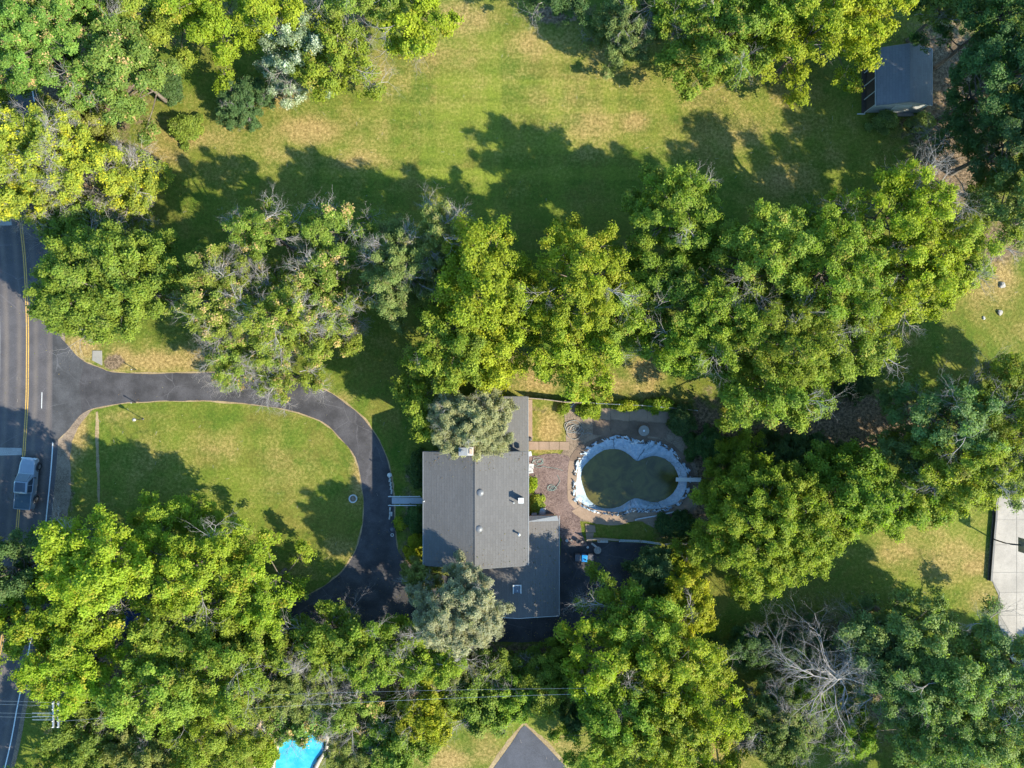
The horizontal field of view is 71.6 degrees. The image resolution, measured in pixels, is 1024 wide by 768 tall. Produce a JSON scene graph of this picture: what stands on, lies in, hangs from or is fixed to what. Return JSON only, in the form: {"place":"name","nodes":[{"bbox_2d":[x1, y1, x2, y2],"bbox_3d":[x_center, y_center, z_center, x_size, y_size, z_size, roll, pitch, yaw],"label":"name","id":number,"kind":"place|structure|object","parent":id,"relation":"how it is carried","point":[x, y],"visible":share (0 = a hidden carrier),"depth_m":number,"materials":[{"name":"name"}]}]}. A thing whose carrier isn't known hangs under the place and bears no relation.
{"place":"outdoors","nodes":[
{"label":"outdoors","id":0,"kind":"place"},
{"bbox_2d":[0,55,60,767],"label":"road","id":1,"kind":"structure","parent":0,"point":[25,424],"depth_m":82.19,"materials":[{"name":"grey asphalt"}]},
{"bbox_2d":[52,331,83,443],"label":"driveway apron","id":2,"kind":"object","parent":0,"point":[66,396],"visible":0.87,"depth_m":82.17,"materials":[{"name":"concrete"}]},
{"bbox_2d":[32,362,653,653],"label":"driveway","id":3,"kind":"structure","parent":0,"point":[368,566],"depth_m":82.18,"materials":[{"name":"grey asphalt"}]},
{"bbox_2d":[311,594,405,696],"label":"tree","id":4,"kind":"object","parent":3,"relation":"on","point":[383,633],"visible":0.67,"depth_m":73.81,"materials":[{"name":"green plant"}]},
{"bbox_2d":[403,548,515,659],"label":"tree","id":5,"kind":"object","parent":3,"relation":"on","point":[458,612],"visible":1,"depth_m":70.94,"materials":[{"name":"green plant"}]},
{"bbox_2d":[553,616,649,707],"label":"tree","id":6,"kind":"object","parent":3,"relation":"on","point":[597,679],"visible":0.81,"depth_m":72.54,"materials":[{"name":"green plant"}]},
{"bbox_2d":[591,580,685,673],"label":"tree","id":7,"kind":"object","parent":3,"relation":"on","point":[609,634],"visible":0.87,"depth_m":72.06,"materials":[{"name":"green plant"}]},
{"bbox_2d":[15,0,1023,767],"bbox_3d":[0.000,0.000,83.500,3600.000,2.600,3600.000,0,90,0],"label":"lawn","id":8,"kind":"structure","parent":0,"point":[563,138],"depth_m":82.20,"materials":[{"name":"green plant"}]},
{"bbox_2d":[0,525,56,618],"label":"tree","id":9,"kind":"object","parent":8,"relation":"on","point":[20,572],"visible":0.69,"depth_m":73.48,"materials":[{"name":"green plant"}]},
{"bbox_2d":[0,565,89,662],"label":"tree","id":10,"kind":"object","parent":8,"relation":"on","point":[22,628],"visible":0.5,"depth_m":71.97,"materials":[{"name":"green plant"}]},
{"bbox_2d":[0,163,93,237],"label":"tree","id":11,"kind":"object","parent":8,"relation":"on","point":[13,202],"visible":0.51,"depth_m":73.66,"materials":[{"name":"green plant"}]},
{"bbox_2d":[0,0,139,113],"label":"tree","id":12,"kind":"object","parent":8,"relation":"on","point":[25,31],"visible":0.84,"depth_m":69.85,"materials":[{"name":"green plant"}]},
{"bbox_2d":[5,634,136,722],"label":"tree","id":13,"kind":"object","parent":8,"relation":"on","point":[80,685],"visible":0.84,"depth_m":70.19,"materials":[{"name":"green plant"}]},
{"bbox_2d":[28,673,131,767],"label":"tree","id":14,"kind":"object","parent":8,"relation":"on","point":[88,750],"visible":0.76,"depth_m":74.96,"materials":[{"name":"green plant"}]},
{"bbox_2d":[0,92,167,225],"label":"tree","id":15,"kind":"object","parent":8,"relation":"on","point":[58,158],"visible":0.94,"depth_m":71.30,"materials":[{"name":"green plant"}]},
{"bbox_2d":[38,589,137,676],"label":"tree","id":16,"kind":"object","parent":8,"relation":"on","point":[60,637],"visible":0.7,"depth_m":70.23,"materials":[{"name":"green plant"}]},
{"bbox_2d":[29,501,181,620],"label":"tree","id":17,"kind":"object","parent":8,"relation":"on","point":[69,553],"visible":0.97,"depth_m":67.88,"materials":[{"name":"green plant"}]},
{"bbox_2d":[70,0,184,146],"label":"tree","id":18,"kind":"object","parent":8,"relation":"on","point":[116,69],"visible":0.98,"depth_m":71.44,"materials":[{"name":"green plant"}]},
{"bbox_2d":[84,134,175,232],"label":"tree","id":19,"kind":"object","parent":8,"relation":"on","point":[135,206],"visible":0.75,"depth_m":76.12,"materials":[{"name":"green plant"}]},
{"bbox_2d":[22,196,244,359],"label":"tree","id":20,"kind":"object","parent":8,"relation":"on","point":[133,276],"visible":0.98,"depth_m":70.46,"materials":[{"name":"green plant"}]},
{"bbox_2d":[96,715,217,767],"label":"tree","id":21,"kind":"object","parent":8,"relation":"on","point":[152,753],"visible":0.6,"depth_m":74.53,"materials":[{"name":"green plant"}]},
{"bbox_2d":[90,627,223,751],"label":"tree","id":22,"kind":"object","parent":8,"relation":"on","point":[123,695],"visible":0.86,"depth_m":69.83,"materials":[{"name":"green plant"}]},
{"bbox_2d":[124,489,226,554],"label":"tree","id":23,"kind":"object","parent":8,"relation":"on","point":[171,514],"visible":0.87,"depth_m":75.56,"materials":[{"name":"green plant"}]},
{"bbox_2d":[122,589,266,666],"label":"tree","id":24,"kind":"object","parent":8,"relation":"on","point":[198,638],"visible":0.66,"depth_m":71.97,"materials":[{"name":"green plant"}]},
{"bbox_2d":[150,498,263,631],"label":"tree","id":25,"kind":"object","parent":8,"relation":"on","point":[216,547],"visible":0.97,"depth_m":71.22,"materials":[{"name":"green plant"}]},
{"bbox_2d":[157,698,269,767],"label":"tree","id":26,"kind":"object","parent":8,"relation":"on","point":[205,729],"visible":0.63,"depth_m":73.36,"materials":[{"name":"green plant"}]},
{"bbox_2d":[151,0,281,96],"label":"tree","id":27,"kind":"object","parent":8,"relation":"on","point":[209,24],"visible":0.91,"depth_m":73.33,"materials":[{"name":"green plant"}]},
{"bbox_2d":[166,242,271,364],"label":"tree","id":28,"kind":"object","parent":8,"relation":"on","point":[218,317],"visible":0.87,"depth_m":70.58,"materials":[{"name":"green plant"}]},
{"bbox_2d":[154,630,306,728],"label":"tree","id":29,"kind":"object","parent":8,"relation":"on","point":[238,678],"visible":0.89,"depth_m":70.99,"materials":[{"name":"green plant"}]},
{"bbox_2d":[189,325,295,399],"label":"tree","id":30,"kind":"object","parent":8,"relation":"on","point":[231,356],"visible":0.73,"depth_m":74.54,"materials":[{"name":"green plant"}]},
{"bbox_2d":[214,74,280,132],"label":"shrub","id":31,"kind":"object","parent":8,"relation":"on","point":[234,102],"visible":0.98,"depth_m":79.68,"materials":[{"name":"green plant"}]},
{"bbox_2d":[217,185,312,271],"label":"tree","id":32,"kind":"object","parent":8,"relation":"on","point":[258,238],"visible":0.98,"depth_m":70.64,"materials":[{"name":"green plant"}]},
{"bbox_2d":[213,527,317,639],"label":"tree","id":33,"kind":"object","parent":8,"relation":"on","point":[268,606],"visible":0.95,"depth_m":72.97,"materials":[{"name":"green plant"}]},
{"bbox_2d":[231,0,324,53],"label":"tree","id":34,"kind":"object","parent":8,"relation":"on","point":[262,11],"visible":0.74,"depth_m":72.57,"materials":[{"name":"green plant"}]},
{"bbox_2d":[237,344,332,415],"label":"tree","id":35,"kind":"object","parent":8,"relation":"on","point":[313,380],"visible":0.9,"depth_m":75.50,"materials":[{"name":"green plant"}]},
{"bbox_2d":[243,0,336,109],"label":"tree","id":36,"kind":"object","parent":8,"relation":"on","point":[284,65],"visible":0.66,"depth_m":75.03,"materials":[{"name":"green plant"}]},
{"bbox_2d":[218,255,365,376],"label":"tree","id":37,"kind":"object","parent":8,"relation":"on","point":[257,314],"visible":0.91,"depth_m":71.30,"materials":[{"name":"green plant"}]},
{"bbox_2d":[254,629,341,742],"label":"tree","id":38,"kind":"object","parent":8,"relation":"on","point":[298,691],"visible":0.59,"depth_m":75.13,"materials":[{"name":"green plant"}]},
{"bbox_2d":[276,238,373,347],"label":"tree","id":39,"kind":"object","parent":8,"relation":"on","point":[321,270],"visible":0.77,"depth_m":72.08,"materials":[{"name":"green plant"}]},
{"bbox_2d":[278,586,389,706],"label":"tree","id":40,"kind":"object","parent":8,"relation":"on","point":[320,644],"visible":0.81,"depth_m":74.48,"materials":[{"name":"green plant"}]},
{"bbox_2d":[298,189,380,265],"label":"tree","id":41,"kind":"object","parent":8,"relation":"on","point":[338,219],"visible":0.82,"depth_m":70.82,"materials":[{"name":"green plant"}]},
{"bbox_2d":[279,1,404,103],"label":"tree","id":42,"kind":"object","parent":8,"relation":"on","point":[334,54],"visible":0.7,"depth_m":74.77,"materials":[{"name":"green plant"}]},
{"bbox_2d":[312,658,395,758],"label":"tree","id":43,"kind":"object","parent":8,"relation":"on","point":[343,718],"visible":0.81,"depth_m":75.29,"materials":[{"name":"green plant"}]},
{"bbox_2d":[352,212,444,335],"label":"tree","id":44,"kind":"object","parent":8,"relation":"on","point":[393,282],"visible":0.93,"depth_m":70.58,"materials":[{"name":"green plant"}]},
{"bbox_2d":[360,692,441,767],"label":"tree","id":45,"kind":"object","parent":8,"relation":"on","point":[397,753],"visible":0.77,"depth_m":75.42,"materials":[{"name":"green plant"}]},
{"bbox_2d":[360,0,464,78],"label":"tree","id":46,"kind":"object","parent":8,"relation":"on","point":[414,39],"visible":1,"depth_m":73.77,"materials":[{"name":"green plant"}]},
{"bbox_2d":[388,356,459,442],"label":"tree","id":47,"kind":"object","parent":8,"relation":"on","point":[419,396],"visible":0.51,"depth_m":74.28,"materials":[{"name":"green plant"}]},
{"bbox_2d":[387,677,461,754],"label":"tree","id":48,"kind":"object","parent":8,"relation":"on","point":[430,718],"visible":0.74,"depth_m":75.20,"materials":[{"name":"green plant"}]},
{"bbox_2d":[364,612,488,718],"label":"tree","id":49,"kind":"object","parent":8,"relation":"on","point":[411,649],"visible":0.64,"depth_m":74.26,"materials":[{"name":"green plant"}]},
{"bbox_2d":[409,180,472,277],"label":"tree","id":50,"kind":"object","parent":8,"relation":"on","point":[438,231],"visible":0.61,"depth_m":70.14,"materials":[{"name":"green plant"}]},
{"bbox_2d":[401,300,502,395],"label":"tree","id":51,"kind":"object","parent":8,"relation":"on","point":[428,356],"visible":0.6,"depth_m":70.82,"materials":[{"name":"green plant"}]},
{"bbox_2d":[417,386,519,461],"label":"tree","id":52,"kind":"object","parent":8,"relation":"on","point":[464,421],"visible":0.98,"depth_m":72.41,"materials":[{"name":"green plant"}]},
{"bbox_2d":[426,639,522,748],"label":"tree","id":53,"kind":"object","parent":8,"relation":"on","point":[474,719],"visible":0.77,"depth_m":76.34,"materials":[{"name":"green plant"}]},
{"bbox_2d":[440,322,531,403],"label":"tree","id":54,"kind":"object","parent":8,"relation":"on","point":[498,355],"visible":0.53,"depth_m":71.98,"materials":[{"name":"green plant"}]},
{"bbox_2d":[429,209,543,344],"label":"tree","id":55,"kind":"object","parent":8,"relation":"on","point":[475,283],"visible":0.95,"depth_m":68.03,"materials":[{"name":"green plant"}]},
{"bbox_2d":[423,396,559,618],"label":"house","id":56,"kind":"structure","parent":8,"relation":"on","point":[467,505],"depth_m":76.82,"materials":[{"name":"grey brick"}]},
{"bbox_2d":[529,453,586,545],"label":"red gravel bed","id":57,"kind":"object","parent":8,"relation":"on","point":[557,501],"visible":0.78,"depth_m":82.17,"materials":[{"name":"red gravel"}]},
{"bbox_2d":[527,296,624,404],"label":"tree","id":58,"kind":"object","parent":8,"relation":"on","point":[578,372],"visible":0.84,"depth_m":72.22,"materials":[{"name":"green plant"}]},
{"bbox_2d":[516,211,643,342],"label":"tree","id":59,"kind":"object","parent":8,"relation":"on","point":[578,261],"visible":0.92,"depth_m":69.49,"materials":[{"name":"green plant"}]},
{"bbox_2d":[566,648,669,758],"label":"tree","id":60,"kind":"object","parent":8,"relation":"on","point":[641,709],"visible":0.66,"depth_m":71.86,"materials":[{"name":"green plant"}]},
{"bbox_2d":[575,0,664,81],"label":"tree","id":61,"kind":"object","parent":8,"relation":"on","point":[619,36],"visible":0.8,"depth_m":76.03,"materials":[{"name":"green plant"}]},
{"bbox_2d":[579,267,693,361],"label":"tree","id":62,"kind":"object","parent":8,"relation":"on","point":[637,314],"visible":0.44,"depth_m":71.49,"materials":[{"name":"green plant"}]},
{"bbox_2d":[604,678,715,767],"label":"tree","id":63,"kind":"object","parent":8,"relation":"on","point":[660,746],"visible":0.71,"depth_m":71.42,"materials":[{"name":"green plant"}]},
{"bbox_2d":[619,311,721,379],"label":"tree","id":64,"kind":"object","parent":8,"relation":"on","point":[668,351],"visible":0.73,"depth_m":72.22,"materials":[{"name":"green plant"}]},
{"bbox_2d":[620,159,726,265],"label":"tree","id":65,"kind":"object","parent":8,"relation":"on","point":[676,188],"visible":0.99,"depth_m":70.15,"materials":[{"name":"green plant"}]},
{"bbox_2d":[619,245,731,316],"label":"tree","id":66,"kind":"object","parent":8,"relation":"on","point":[663,277],"visible":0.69,"depth_m":71.03,"materials":[{"name":"green plant"}]},
{"bbox_2d":[616,604,742,718],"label":"tree","id":67,"kind":"object","parent":8,"relation":"on","point":[707,657],"visible":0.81,"depth_m":71.10,"materials":[{"name":"green plant"}]},
{"bbox_2d":[646,551,718,647],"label":"tree","id":68,"kind":"object","parent":8,"relation":"on","point":[685,589],"visible":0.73,"depth_m":76.23,"materials":[{"name":"green plant"}]},
{"bbox_2d":[669,636,750,755],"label":"tree","id":69,"kind":"object","parent":8,"relation":"on","point":[731,726],"visible":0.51,"depth_m":71.42,"materials":[{"name":"green plant"}]},
{"bbox_2d":[654,0,776,103],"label":"tree","id":70,"kind":"object","parent":8,"relation":"on","point":[733,59],"visible":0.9,"depth_m":72.70,"materials":[{"name":"green plant"}]},
{"bbox_2d":[656,270,784,387],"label":"tree","id":71,"kind":"object","parent":8,"relation":"on","point":[723,337],"visible":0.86,"depth_m":69.55,"materials":[{"name":"green plant"}]},
{"bbox_2d":[687,198,826,316],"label":"tree","id":72,"kind":"object","parent":8,"relation":"on","point":[749,249],"visible":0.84,"depth_m":67.76,"materials":[{"name":"green plant"}]},
{"bbox_2d":[667,427,857,609],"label":"tree","id":73,"kind":"object","parent":8,"relation":"on","point":[759,530],"visible":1,"depth_m":72.90,"materials":[{"name":"green plant"}]},
{"bbox_2d":[727,664,829,767],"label":"tree","id":74,"kind":"object","parent":8,"relation":"on","point":[772,706],"visible":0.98,"depth_m":75.90,"materials":[{"name":"green plant"}]},
{"bbox_2d":[706,358,854,434],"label":"tree","id":75,"kind":"object","parent":8,"relation":"on","point":[741,400],"visible":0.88,"depth_m":71.20,"materials":[{"name":"green plant"}]},
{"bbox_2d":[715,276,868,404],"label":"tree","id":76,"kind":"object","parent":8,"relation":"on","point":[786,337],"visible":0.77,"depth_m":68.23,"materials":[{"name":"green plant"}]},
{"bbox_2d":[756,612,844,673],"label":"tree","id":77,"kind":"object","parent":8,"relation":"on","point":[804,626],"visible":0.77,"depth_m":78.37,"materials":[{"name":"green plant"}]},
{"bbox_2d":[758,0,857,110],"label":"tree","id":78,"kind":"object","parent":8,"relation":"on","point":[817,12],"visible":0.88,"depth_m":72.05,"materials":[{"name":"green plant"}]},
{"bbox_2d":[752,589,911,766],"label":"dead tree","id":79,"kind":"object","parent":8,"relation":"on","point":[837,673],"visible":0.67,"depth_m":75.28,"materials":[{"name":"grey wood"}]},
{"bbox_2d":[774,190,894,338],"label":"tree","id":80,"kind":"object","parent":8,"relation":"on","point":[840,280],"visible":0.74,"depth_m":67.51,"materials":[{"name":"green plant"}]},
{"bbox_2d":[819,699,886,767],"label":"tree","id":81,"kind":"object","parent":8,"relation":"on","point":[865,741],"visible":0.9,"depth_m":77.71,"materials":[{"name":"green plant"}]},
{"bbox_2d":[801,314,910,393],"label":"tree","id":82,"kind":"object","parent":8,"relation":"on","point":[873,348],"visible":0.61,"depth_m":71.13,"materials":[{"name":"green plant"}]},
{"bbox_2d":[800,436,917,543],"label":"tree","id":83,"kind":"object","parent":8,"relation":"on","point":[852,486],"visible":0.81,"depth_m":73.25,"materials":[{"name":"green plant"}]},
{"bbox_2d":[809,0,918,93],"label":"tree","id":84,"kind":"object","parent":8,"relation":"on","point":[861,14],"visible":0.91,"depth_m":70.95,"materials":[{"name":"green plant"}]},
{"bbox_2d":[830,591,911,705],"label":"tree","id":85,"kind":"object","parent":8,"relation":"on","point":[851,631],"visible":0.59,"depth_m":74.44,"materials":[{"name":"green plant"}]},
{"bbox_2d":[816,645,937,729],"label":"tree","id":86,"kind":"object","parent":8,"relation":"on","point":[898,692],"visible":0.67,"depth_m":73.36,"materials":[{"name":"green plant"}]},
{"bbox_2d":[857,43,932,115],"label":"shed","id":87,"kind":"structure","parent":8,"relation":"on","point":[899,81],"depth_m":79.21,"materials":[{"name":"grey"}]},
{"bbox_2d":[855,586,960,681],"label":"tree","id":88,"kind":"object","parent":8,"relation":"on","point":[929,625],"visible":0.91,"depth_m":72.63,"materials":[{"name":"green plant"}]},
{"bbox_2d":[818,133,999,285],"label":"tree","id":89,"kind":"object","parent":8,"relation":"on","point":[896,181],"visible":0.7,"depth_m":69.69,"materials":[{"name":"green plant"}]},
{"bbox_2d":[844,219,998,350],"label":"tree","id":90,"kind":"object","parent":8,"relation":"on","point":[928,272],"visible":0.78,"depth_m":70.28,"materials":[{"name":"green plant"}]},
{"bbox_2d":[857,696,1009,767],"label":"tree","id":91,"kind":"object","parent":8,"relation":"on","point":[926,743],"visible":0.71,"depth_m":72.14,"materials":[{"name":"green plant"}]},
{"bbox_2d":[872,409,1023,526],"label":"tree","id":92,"kind":"object","parent":8,"relation":"on","point":[983,470],"visible":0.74,"depth_m":70.62,"materials":[{"name":"green plant"}]},
{"bbox_2d":[875,353,1021,473],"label":"tree","id":93,"kind":"object","parent":8,"relation":"on","point":[972,423],"visible":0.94,"depth_m":70.86,"materials":[{"name":"green plant"}]},
{"bbox_2d":[882,182,1023,300],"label":"tree","id":94,"kind":"object","parent":8,"relation":"on","point":[963,224],"visible":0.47,"depth_m":71.21,"materials":[{"name":"green plant"}]},
{"bbox_2d":[911,80,998,163],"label":"tree","id":95,"kind":"object","parent":8,"relation":"on","point":[961,127],"visible":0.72,"depth_m":75.05,"materials":[{"name":"green plant"}]},
{"bbox_2d":[890,627,1023,728],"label":"tree","id":96,"kind":"object","parent":8,"relation":"on","point":[968,688],"visible":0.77,"depth_m":70.96,"materials":[{"name":"green plant"}]},
{"bbox_2d":[907,0,1023,76],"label":"tree","id":97,"kind":"object","parent":8,"relation":"on","point":[989,18],"visible":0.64,"depth_m":70.43,"materials":[{"name":"green plant"}]},
{"bbox_2d":[920,342,1023,464],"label":"tree","id":98,"kind":"object","parent":8,"relation":"on","point":[1011,376],"visible":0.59,"depth_m":71.14,"materials":[{"name":"green plant"}]},
{"bbox_2d":[935,10,1023,136],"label":"tree","id":99,"kind":"object","parent":8,"relation":"on","point":[995,54],"visible":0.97,"depth_m":68.99,"materials":[{"name":"green plant"}]},
{"bbox_2d":[946,104,1023,194],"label":"tree","id":100,"kind":"object","parent":8,"relation":"on","point":[1012,128],"visible":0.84,"depth_m":71.98,"materials":[{"name":"green plant"}]},
{"bbox_2d":[953,593,1023,710],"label":"tree","id":101,"kind":"object","parent":8,"relation":"on","point":[996,651],"visible":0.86,"depth_m":71.79,"materials":[{"name":"green plant"}]},
{"bbox_2d":[956,157,1023,251],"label":"tree","id":102,"kind":"object","parent":8,"relation":"on","point":[990,205],"visible":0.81,"depth_m":71.16,"materials":[{"name":"green plant"}]},
{"bbox_2d":[960,654,1023,767],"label":"tree","id":103,"kind":"object","parent":8,"relation":"on","point":[1009,721],"visible":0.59,"depth_m":71.31,"materials":[{"name":"green plant"}]},
{"bbox_2d":[992,494,1023,666],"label":"sports court","id":104,"kind":"object","parent":8,"relation":"on","point":[1008,577],"visible":0.66,"depth_m":82.14,"materials":[{"name":"concrete"}]},
{"bbox_2d":[528,400,693,540],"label":"patio","id":105,"kind":"structure","parent":0,"point":[629,429],"depth_m":82.15,"materials":[{"name":"beige concrete"}]},
{"bbox_2d":[573,434,690,515],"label":"swimming pool","id":106,"kind":"structure","parent":105,"relation":"in","point":[617,475],"depth_m":82.95,"materials":[{"name":"liquid"}]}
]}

